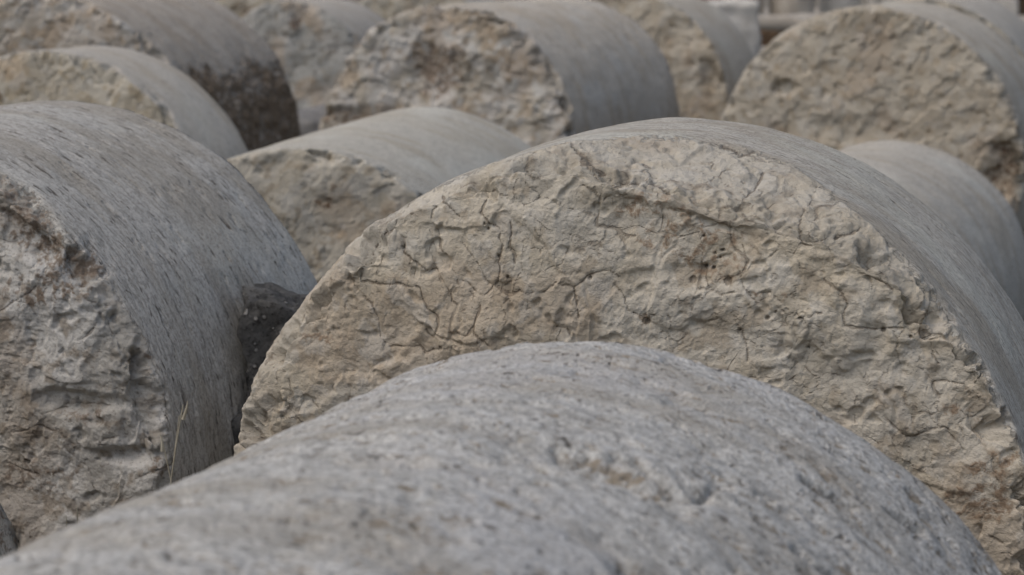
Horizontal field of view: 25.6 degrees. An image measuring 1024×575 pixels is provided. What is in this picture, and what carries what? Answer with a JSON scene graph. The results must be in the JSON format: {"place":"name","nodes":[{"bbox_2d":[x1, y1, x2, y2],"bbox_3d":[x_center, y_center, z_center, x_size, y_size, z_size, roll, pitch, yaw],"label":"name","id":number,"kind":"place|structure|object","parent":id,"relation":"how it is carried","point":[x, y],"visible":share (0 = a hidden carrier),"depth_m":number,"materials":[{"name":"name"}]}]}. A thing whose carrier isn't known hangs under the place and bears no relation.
{"place":"outdoors","nodes":[
{"label":"outdoors","id":0,"kind":"place"},
{"bbox_2d":[0,503,17,557],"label":"column drum","id":1,"kind":"object","parent":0,"point":[8,542],"depth_m":2.49,"materials":[{"name":"stone"}]},
{"bbox_2d":[0,46,247,159],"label":"column drum","id":2,"kind":"object","parent":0,"point":[152,88],"depth_m":5.85,"materials":[{"name":"stone"}]},
{"bbox_2d":[0,0,300,151],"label":"column drum","id":3,"kind":"object","parent":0,"point":[227,60],"depth_m":7.31,"materials":[{"name":"stone"}]},
{"bbox_2d":[212,0,286,17],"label":"column drum","id":4,"kind":"object","parent":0,"point":[241,8],"depth_m":14.07,"materials":[{"name":"stone"}]},
{"bbox_2d":[298,104,325,136],"bbox_3d":[-0.798,-0.489,9.733,0.523,0.614,0.549,-3,9,-17],"label":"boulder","id":5,"kind":"object","parent":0,"point":[309,120],"visible":0.04,"depth_m":9.52,"materials":[{"name":"grey stone"}]},
{"bbox_2d":[241,0,385,108],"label":"column drum","id":6,"kind":"object","parent":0,"point":[313,44],"depth_m":11.68,"materials":[{"name":"grey stone"}]},
{"bbox_2d":[227,107,530,283],"bbox_3d":[-0.331,0.043,5.228,0.846,0.844,1.165,2,9,12],"label":"column drum","id":7,"kind":"object","parent":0,"point":[329,195],"depth_m":4.63,"materials":[{"name":"stone"}]},
{"bbox_2d":[359,0,496,20],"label":"column drum","id":8,"kind":"object","parent":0,"point":[386,10],"depth_m":13.92,"materials":[{"name":"stone"}]},
{"bbox_2d":[319,0,679,147],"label":"column drum","id":9,"kind":"object","parent":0,"point":[532,73],"depth_m":8.44,"materials":[{"name":"stone"}]},
{"bbox_2d":[0,341,1001,574],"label":"column drum","id":10,"kind":"object","parent":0,"point":[578,458],"depth_m":1.71,"materials":[{"name":"stone"}]},
{"bbox_2d":[234,117,1023,574],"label":"column drum","id":11,"kind":"object","parent":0,"point":[874,307],"depth_m":2.66,"materials":[{"name":"beige stone"}]},
{"bbox_2d":[592,0,753,120],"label":"column drum","id":12,"kind":"object","parent":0,"point":[703,47],"depth_m":10.37,"materials":[{"name":"stone"}]},
{"bbox_2d":[760,30,783,46],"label":"brown block","id":13,"kind":"structure","parent":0,"point":[767,37],"depth_m":13.58,"materials":[{"name":"stone"}]},
{"bbox_2d":[758,13,822,30],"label":"cap slab","id":14,"kind":"structure","parent":13,"relation":"on","point":[768,22],"depth_m":13.57,"materials":[{"name":"beige stone"}]},
{"bbox_2d":[721,2,1023,234],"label":"column drum","id":15,"kind":"object","parent":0,"point":[948,80],"depth_m":7.35,"materials":[{"name":"stone"}]},
{"bbox_2d":[764,8,1023,19],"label":"stone platform","id":16,"kind":"structure","parent":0,"point":[816,11],"depth_m":17.37,"materials":[{"name":"grey stone"}]},
{"bbox_2d":[754,0,764,13],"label":"standing drum","id":17,"kind":"object","parent":16,"relation":"on","point":[761,9],"visible":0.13,"depth_m":16.37,"materials":[{"name":"grey stone"}]},
{"bbox_2d":[768,0,814,14],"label":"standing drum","id":18,"kind":"object","parent":16,"relation":"on","point":[780,7],"visible":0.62,"depth_m":16.33,"materials":[{"name":"beige stone"}]},
{"bbox_2d":[818,0,860,12],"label":"standing drum","id":19,"kind":"object","parent":16,"relation":"on","point":[824,6],"visible":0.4,"depth_m":16.56,"materials":[{"name":"white stone"}]},
{"bbox_2d":[869,0,1018,15],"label":"pale block","id":20,"kind":"structure","parent":16,"relation":"on","point":[1012,5],"depth_m":16.58,"materials":[{"name":"white stone"}]},
{"bbox_2d":[1018,0,1023,14],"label":"brown pier","id":21,"kind":"structure","parent":16,"relation":"on","point":[1021,6],"depth_m":16.75,"materials":[{"name":"stone"}]},
{"bbox_2d":[838,140,1023,320],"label":"column drum","id":22,"kind":"object","parent":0,"point":[970,205],"depth_m":5.59,"materials":[{"name":"stone"}]},
{"bbox_2d":[883,0,1023,58],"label":"column drum","id":23,"kind":"object","parent":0,"point":[1007,24],"depth_m":9.38,"materials":[{"name":"stone"}]},
{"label":"ground","id":24,"kind":"structure","parent":0,"visible":0},
{"bbox_2d":[0,101,316,549],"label":"column drum","id":25,"kind":"object","parent":24,"relation":"on","point":[138,252],"depth_m":3.19,"materials":[{"name":"grey stone"}]},
{"bbox_2d":[159,401,187,484],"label":"dry grass","id":26,"kind":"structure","parent":24,"relation":"on","point":[183,417],"depth_m":3.00,"materials":[{"name":"plant"}]},
{"bbox_2d":[231,282,306,444],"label":"rock","id":27,"kind":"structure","parent":24,"relation":"on","point":[270,309],"depth_m":3.30,"materials":[{"name":"grey stone"}]},
{"bbox_2d":[349,0,868,7],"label":"wall","id":28,"kind":"structure","parent":24,"relation":"on","point":[863,2],"depth_m":25.39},
{"bbox_2d":[707,0,761,57],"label":"marble block","id":29,"kind":"structure","parent":24,"relation":"on","point":[742,15],"depth_m":12.28,"materials":[{"name":"grey stone"}]}
]}

